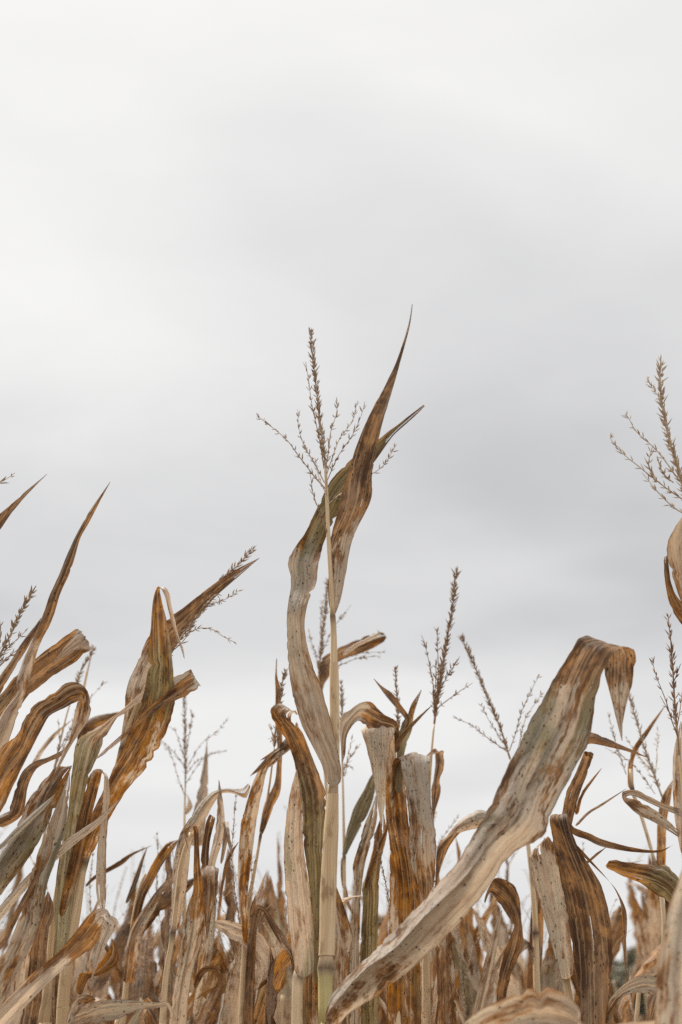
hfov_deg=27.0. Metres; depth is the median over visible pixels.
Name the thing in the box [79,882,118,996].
corn plant
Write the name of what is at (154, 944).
corn plant
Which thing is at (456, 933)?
corn plant
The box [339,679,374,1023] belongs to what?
corn plant
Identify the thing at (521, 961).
corn plant
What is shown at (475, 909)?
corn plant
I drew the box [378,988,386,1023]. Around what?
corn plant
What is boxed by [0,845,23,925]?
corn plant
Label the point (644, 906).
corn plant
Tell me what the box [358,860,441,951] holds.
corn plant
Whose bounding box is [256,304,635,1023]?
corn plant
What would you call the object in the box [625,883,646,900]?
corn plant
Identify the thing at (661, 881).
corn plant
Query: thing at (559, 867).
corn plant
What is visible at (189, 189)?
sky
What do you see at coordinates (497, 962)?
corn plant
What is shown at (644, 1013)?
hedgerow tree
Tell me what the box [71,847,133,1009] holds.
corn plant
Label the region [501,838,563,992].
corn plant
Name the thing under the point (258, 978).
corn plant
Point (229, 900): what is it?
corn plant
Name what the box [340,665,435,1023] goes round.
corn plant
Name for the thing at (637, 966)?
corn plant
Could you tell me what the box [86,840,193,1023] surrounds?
corn plant
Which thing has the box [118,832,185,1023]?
corn plant
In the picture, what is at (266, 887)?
corn plant
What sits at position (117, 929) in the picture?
corn plant
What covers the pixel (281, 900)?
corn plant
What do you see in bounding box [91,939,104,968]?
corn plant
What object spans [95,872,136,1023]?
corn plant
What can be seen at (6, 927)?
corn plant
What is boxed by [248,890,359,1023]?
corn plant
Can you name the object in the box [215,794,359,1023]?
corn plant
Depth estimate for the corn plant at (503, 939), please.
3.46 m
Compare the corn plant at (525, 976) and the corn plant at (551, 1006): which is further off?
the corn plant at (525, 976)
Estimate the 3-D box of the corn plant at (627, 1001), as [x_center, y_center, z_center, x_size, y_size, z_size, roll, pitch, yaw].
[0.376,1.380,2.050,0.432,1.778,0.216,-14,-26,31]
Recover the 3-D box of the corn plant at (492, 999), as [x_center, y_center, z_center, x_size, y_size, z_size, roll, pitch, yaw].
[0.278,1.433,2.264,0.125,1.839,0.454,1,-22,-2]
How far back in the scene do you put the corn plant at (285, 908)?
4.75 m
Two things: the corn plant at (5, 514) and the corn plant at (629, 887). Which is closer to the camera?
the corn plant at (5, 514)
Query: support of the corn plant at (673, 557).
on the ground
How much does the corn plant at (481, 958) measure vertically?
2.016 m
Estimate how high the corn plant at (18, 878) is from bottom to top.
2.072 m
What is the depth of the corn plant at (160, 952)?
6.49 m
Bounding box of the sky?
[0,0,681,998]
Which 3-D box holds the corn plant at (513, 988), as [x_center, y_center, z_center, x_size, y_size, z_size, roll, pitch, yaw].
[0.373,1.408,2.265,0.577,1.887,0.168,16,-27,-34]
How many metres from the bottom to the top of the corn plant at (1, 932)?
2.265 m
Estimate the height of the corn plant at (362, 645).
2.228 m
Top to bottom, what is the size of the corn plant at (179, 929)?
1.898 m
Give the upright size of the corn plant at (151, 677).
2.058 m
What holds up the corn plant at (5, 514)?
on the ground
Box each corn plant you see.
[0,473,46,528]
[0,482,109,747]
[0,669,200,1023]
[0,682,90,1023]
[0,826,15,938]
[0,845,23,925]
[0,867,114,987]
[0,883,15,990]
[6,947,30,1023]
[31,643,124,947]
[32,943,158,1023]
[56,546,258,1023]
[71,781,249,1023]
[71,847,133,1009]
[72,915,131,1023]
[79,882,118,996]
[82,867,160,1023]
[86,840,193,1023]
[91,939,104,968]
[94,842,239,1001]
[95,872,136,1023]
[96,847,164,1001]
[104,850,231,1023]
[109,837,192,998]
[109,924,154,994]
[113,849,133,990]
[114,925,158,965]
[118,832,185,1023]
[132,997,153,1023]
[137,831,235,1023]
[144,910,182,978]
[161,696,228,924]
[177,851,264,979]
[187,897,312,1020]
[190,948,218,1023]
[214,856,276,968]
[214,896,269,983]
[215,659,298,1023]
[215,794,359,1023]
[217,873,265,1023]
[219,862,287,1004]
[223,848,237,963]
[235,863,284,969]
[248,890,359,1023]
[254,806,350,985]
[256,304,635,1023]
[257,832,288,927]
[260,875,292,1023]
[270,703,352,1023]
[277,837,291,966]
[286,826,437,1023]
[308,577,386,799]
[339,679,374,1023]
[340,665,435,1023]
[347,890,485,951]
[348,905,389,1023]
[349,882,353,925]
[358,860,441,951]
[360,811,496,1023]
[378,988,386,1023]
[379,879,492,1023]
[418,815,504,1018]
[420,567,501,1023]
[420,907,485,982]
[430,878,459,1023]
[433,886,485,1020]
[453,634,543,1006]
[454,873,579,1023]
[454,923,460,946]
[456,839,496,1010]
[456,943,524,1023]
[464,871,681,1023]
[476,901,483,967]
[479,871,529,998]
[495,850,530,993]
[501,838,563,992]
[518,926,529,973]
[524,911,546,989]
[529,732,668,1023]
[563,897,655,1023]
[570,905,626,1021]
[572,841,660,1022]
[604,693,672,935]
[606,614,681,1023]
[609,953,640,1010]
[610,356,681,623]
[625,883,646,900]
[627,846,647,1020]
[630,855,665,995]
[641,893,647,922]
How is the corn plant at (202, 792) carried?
on the ground
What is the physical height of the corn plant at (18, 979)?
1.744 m
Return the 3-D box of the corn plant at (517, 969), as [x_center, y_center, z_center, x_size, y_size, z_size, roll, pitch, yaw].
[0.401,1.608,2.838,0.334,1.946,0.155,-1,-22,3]
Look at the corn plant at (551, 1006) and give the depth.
1.16 m
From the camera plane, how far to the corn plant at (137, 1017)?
1.90 m
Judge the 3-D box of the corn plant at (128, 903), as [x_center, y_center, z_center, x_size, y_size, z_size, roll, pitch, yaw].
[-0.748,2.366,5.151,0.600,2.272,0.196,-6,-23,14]
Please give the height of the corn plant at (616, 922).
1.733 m
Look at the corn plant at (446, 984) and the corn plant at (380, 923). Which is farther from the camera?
the corn plant at (380, 923)
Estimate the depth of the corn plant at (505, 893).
2.05 m
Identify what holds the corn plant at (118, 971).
on the ground
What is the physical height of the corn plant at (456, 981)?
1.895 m
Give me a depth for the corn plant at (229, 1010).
1.97 m
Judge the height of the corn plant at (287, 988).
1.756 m
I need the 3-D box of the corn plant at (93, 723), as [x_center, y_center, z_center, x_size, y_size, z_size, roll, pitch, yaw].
[-0.428,1.188,1.996,0.154,2.091,0.068,-8,-23,19]
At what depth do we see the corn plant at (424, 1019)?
1.91 m
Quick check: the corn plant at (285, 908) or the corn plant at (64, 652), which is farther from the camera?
the corn plant at (285, 908)
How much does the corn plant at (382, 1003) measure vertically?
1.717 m
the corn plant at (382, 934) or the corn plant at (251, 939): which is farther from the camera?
the corn plant at (382, 934)
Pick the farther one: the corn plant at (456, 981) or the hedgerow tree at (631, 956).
the hedgerow tree at (631, 956)
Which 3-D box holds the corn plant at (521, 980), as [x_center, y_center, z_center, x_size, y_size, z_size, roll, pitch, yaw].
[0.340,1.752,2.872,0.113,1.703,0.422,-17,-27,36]
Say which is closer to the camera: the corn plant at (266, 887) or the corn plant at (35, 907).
the corn plant at (35, 907)
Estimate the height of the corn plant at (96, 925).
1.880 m
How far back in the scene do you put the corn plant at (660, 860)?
2.20 m
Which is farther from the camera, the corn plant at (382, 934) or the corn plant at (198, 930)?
the corn plant at (382, 934)
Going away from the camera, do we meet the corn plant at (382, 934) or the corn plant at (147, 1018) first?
the corn plant at (147, 1018)
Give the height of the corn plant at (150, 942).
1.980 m
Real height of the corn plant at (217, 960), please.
1.692 m
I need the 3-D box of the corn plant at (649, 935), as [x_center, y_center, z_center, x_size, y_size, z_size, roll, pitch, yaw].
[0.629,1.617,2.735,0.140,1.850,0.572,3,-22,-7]
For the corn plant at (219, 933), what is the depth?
2.75 m
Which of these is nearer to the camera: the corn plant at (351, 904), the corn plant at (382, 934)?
the corn plant at (382, 934)
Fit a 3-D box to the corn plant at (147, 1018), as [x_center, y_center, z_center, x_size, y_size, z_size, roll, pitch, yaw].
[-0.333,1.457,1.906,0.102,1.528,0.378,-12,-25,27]
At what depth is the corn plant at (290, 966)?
3.09 m
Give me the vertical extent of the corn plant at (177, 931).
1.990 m
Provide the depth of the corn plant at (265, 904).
3.59 m
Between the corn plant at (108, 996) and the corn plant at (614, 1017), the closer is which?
the corn plant at (614, 1017)
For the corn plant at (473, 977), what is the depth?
2.46 m
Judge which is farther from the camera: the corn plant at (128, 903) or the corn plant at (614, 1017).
the corn plant at (128, 903)
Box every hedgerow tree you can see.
[610,959,646,1020]
[619,945,636,969]
[630,968,646,1018]
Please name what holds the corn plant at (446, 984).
on the ground
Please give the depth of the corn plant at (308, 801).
1.82 m
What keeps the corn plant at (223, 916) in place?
on the ground
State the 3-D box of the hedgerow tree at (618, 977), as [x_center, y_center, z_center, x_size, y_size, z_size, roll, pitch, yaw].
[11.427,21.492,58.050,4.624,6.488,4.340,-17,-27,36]
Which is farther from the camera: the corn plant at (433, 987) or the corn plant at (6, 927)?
the corn plant at (6, 927)
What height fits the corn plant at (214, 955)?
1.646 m
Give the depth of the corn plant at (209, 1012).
2.18 m
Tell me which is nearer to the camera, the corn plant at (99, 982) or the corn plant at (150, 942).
the corn plant at (99, 982)

